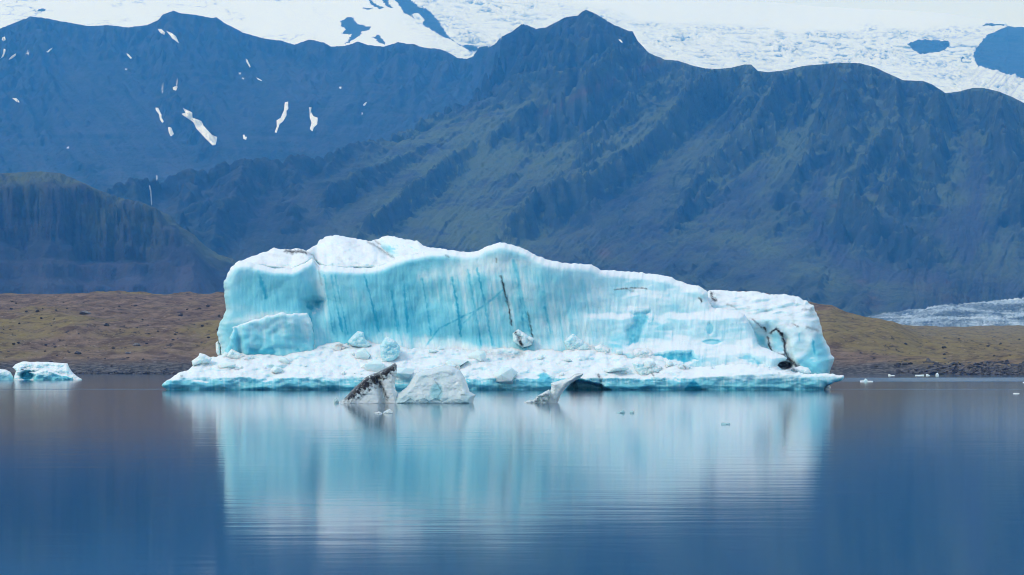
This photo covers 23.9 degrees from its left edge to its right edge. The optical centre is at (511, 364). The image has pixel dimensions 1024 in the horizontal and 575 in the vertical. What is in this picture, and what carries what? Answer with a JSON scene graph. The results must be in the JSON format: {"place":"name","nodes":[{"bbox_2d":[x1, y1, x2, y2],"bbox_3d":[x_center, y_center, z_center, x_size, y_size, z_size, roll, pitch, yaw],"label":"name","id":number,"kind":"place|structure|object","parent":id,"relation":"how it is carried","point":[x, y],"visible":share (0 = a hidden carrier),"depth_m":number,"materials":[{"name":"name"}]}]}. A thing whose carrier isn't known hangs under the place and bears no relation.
{"place":"outdoors","nodes":[
{"label":"outdoors","id":0,"kind":"place"},
{"bbox_2d":[0,171,235,294],"bbox_3d":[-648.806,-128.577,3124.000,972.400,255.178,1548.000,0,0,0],"label":"hill","id":1,"kind":"structure","parent":0,"point":[60,233],"depth_m":3026.09,"materials":[{"name":"blue stone"}]},
{"bbox_2d":[0,10,1023,316],"bbox_3d":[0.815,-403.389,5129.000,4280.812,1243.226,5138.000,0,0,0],"label":"mountain","id":2,"kind":"structure","parent":0,"point":[584,136],"depth_m":4357.33,"materials":[{"name":"blue stone"}]},
{"bbox_2d":[149,175,157,204],"bbox_3d":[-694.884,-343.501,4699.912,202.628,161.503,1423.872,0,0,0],"label":"waterfall","id":3,"kind":"structure","parent":2,"relation":"on","point":[150,190],"depth_m":4054.39,"materials":[{"name":"liquid"}]},
{"bbox_2d":[156,108,163,122],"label":"snow patch","id":4,"kind":"object","parent":2,"relation":"on","point":[159,113],"visible":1,"depth_m":6174.57,"materials":[{"name":"white snow"}]},
{"bbox_2d":[168,127,173,135],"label":"snow patch","id":5,"kind":"object","parent":2,"relation":"on","point":[171,133],"visible":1,"depth_m":5992.66,"materials":[{"name":"white snow"}]},
{"bbox_2d":[167,31,178,42],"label":"snow patch","id":6,"kind":"object","parent":2,"relation":"on","point":[173,36],"visible":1,"depth_m":6719.30,"materials":[{"name":"white snow"}]},
{"bbox_2d":[182,108,216,144],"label":"snow patch","id":7,"kind":"object","parent":2,"relation":"on","point":[205,133],"visible":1,"depth_m":5925.89,"materials":[{"name":"white snow"}]},
{"bbox_2d":[275,102,288,132],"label":"snow patch","id":8,"kind":"object","parent":2,"relation":"on","point":[282,118],"visible":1,"depth_m":6105.52,"materials":[{"name":"white snow"}]},
{"bbox_2d":[309,107,317,130],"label":"snow patch","id":9,"kind":"object","parent":2,"relation":"on","point":[313,119],"visible":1,"depth_m":6081.27,"materials":[{"name":"white snow"}]},
{"bbox_2d":[0,0,1023,102],"bbox_3d":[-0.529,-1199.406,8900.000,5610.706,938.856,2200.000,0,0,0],"label":"glacier","id":10,"kind":"object","parent":2,"relation":"on","point":[947,53],"visible":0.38,"depth_m":9312.42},
{"bbox_2d":[0,374,1023,574],"bbox_3d":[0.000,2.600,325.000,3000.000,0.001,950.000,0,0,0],"label":"water","id":11,"kind":"structure","parent":0,"point":[149,474],"depth_m":53.78,"materials":[{"name":"blue liquid"}]},
{"bbox_2d":[0,369,13,379],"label":"iceberg","id":12,"kind":"object","parent":11,"relation":"on","point":[5,374],"visible":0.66,"depth_m":408.55,"materials":[{"name":"ice"}]},
{"bbox_2d":[12,361,81,379],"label":"iceberg","id":13,"kind":"object","parent":11,"relation":"on","point":[25,370],"visible":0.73,"depth_m":409.39,"materials":[{"name":"white ice"}]},
{"bbox_2d":[162,235,843,389],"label":"iceberg","id":14,"kind":"object","parent":11,"relation":"on","point":[295,319],"visible":0.95,"depth_m":256.11,"materials":[{"name":"ice"}]},
{"bbox_2d":[192,353,211,364],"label":"ice block","id":15,"kind":"object","parent":14,"relation":"on","point":[201,358],"depth_m":250.34,"materials":[{"name":"white ice"}]},
{"bbox_2d":[216,341,220,355],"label":"ice block","id":16,"kind":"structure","parent":14,"relation":"on","point":[218,349],"depth_m":257.77,"materials":[{"name":"white ice"}]},
{"bbox_2d":[227,349,243,358],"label":"ice block","id":17,"kind":"object","parent":14,"relation":"on","point":[232,353],"depth_m":252.47,"materials":[{"name":"white ice"}]},
{"bbox_2d":[348,331,370,346],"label":"ice block","id":18,"kind":"object","parent":14,"relation":"on","point":[357,339],"depth_m":255.01,"materials":[{"name":"white ice"}]},
{"bbox_2d":[380,337,399,361],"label":"ice block","id":19,"kind":"object","parent":14,"relation":"on","point":[390,349],"depth_m":251.31,"materials":[{"name":"white ice"}]},
{"bbox_2d":[513,329,533,346],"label":"ice block","id":20,"kind":"object","parent":14,"relation":"on","point":[521,338],"depth_m":253.97,"materials":[{"name":"white ice"}]},
{"bbox_2d":[564,334,590,350],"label":"ice block","id":21,"kind":"object","parent":14,"relation":"on","point":[573,342],"depth_m":254.07,"materials":[{"name":"white ice"}]},
{"bbox_2d":[594,344,609,352],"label":"ice block","id":22,"kind":"object","parent":14,"relation":"on","point":[600,348],"depth_m":253.62,"materials":[{"name":"white ice"}]},
{"bbox_2d":[632,348,652,355],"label":"ice block","id":23,"kind":"object","parent":14,"relation":"on","point":[643,351],"depth_m":252.90,"materials":[{"name":"white ice"}]},
{"bbox_2d":[632,361,661,374],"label":"ice block","id":24,"kind":"object","parent":14,"relation":"on","point":[640,368],"depth_m":248.79,"materials":[{"name":"white ice"}]},
{"bbox_2d":[791,366,810,373],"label":"ice block","id":25,"kind":"object","parent":14,"relation":"on","point":[803,370],"depth_m":255.20,"materials":[{"name":"white ice"}]},
{"bbox_2d":[524,373,582,402],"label":"growler","id":26,"kind":"object","parent":11,"relation":"on","point":[553,394],"visible":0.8,"depth_m":165.09,"materials":[{"name":"white ice"}]},
{"bbox_2d":[0,291,1023,374],"bbox_3d":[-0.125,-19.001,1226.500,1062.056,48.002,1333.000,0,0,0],"label":"shore","id":27,"kind":"structure","parent":0,"point":[852,335],"depth_m":752.37,"materials":[{"name":"brown soil"}]},
{"bbox_2d":[72,358,1023,374],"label":"shore rubble","id":28,"kind":"object","parent":27,"relation":"on","point":[956,370],"visible":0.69,"depth_m":642.28,"materials":[{"name":"stone"}]},
{"bbox_2d":[760,0,1023,26],"label":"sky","id":29,"kind":"structure","parent":0,"point":[1011,12],"materials":[{"name":"white"}]},
{"bbox_2d":[869,297,1023,326],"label":"glacier tongue","id":30,"kind":"object","parent":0,"point":[1004,312],"visible":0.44,"depth_m":2233.45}
]}

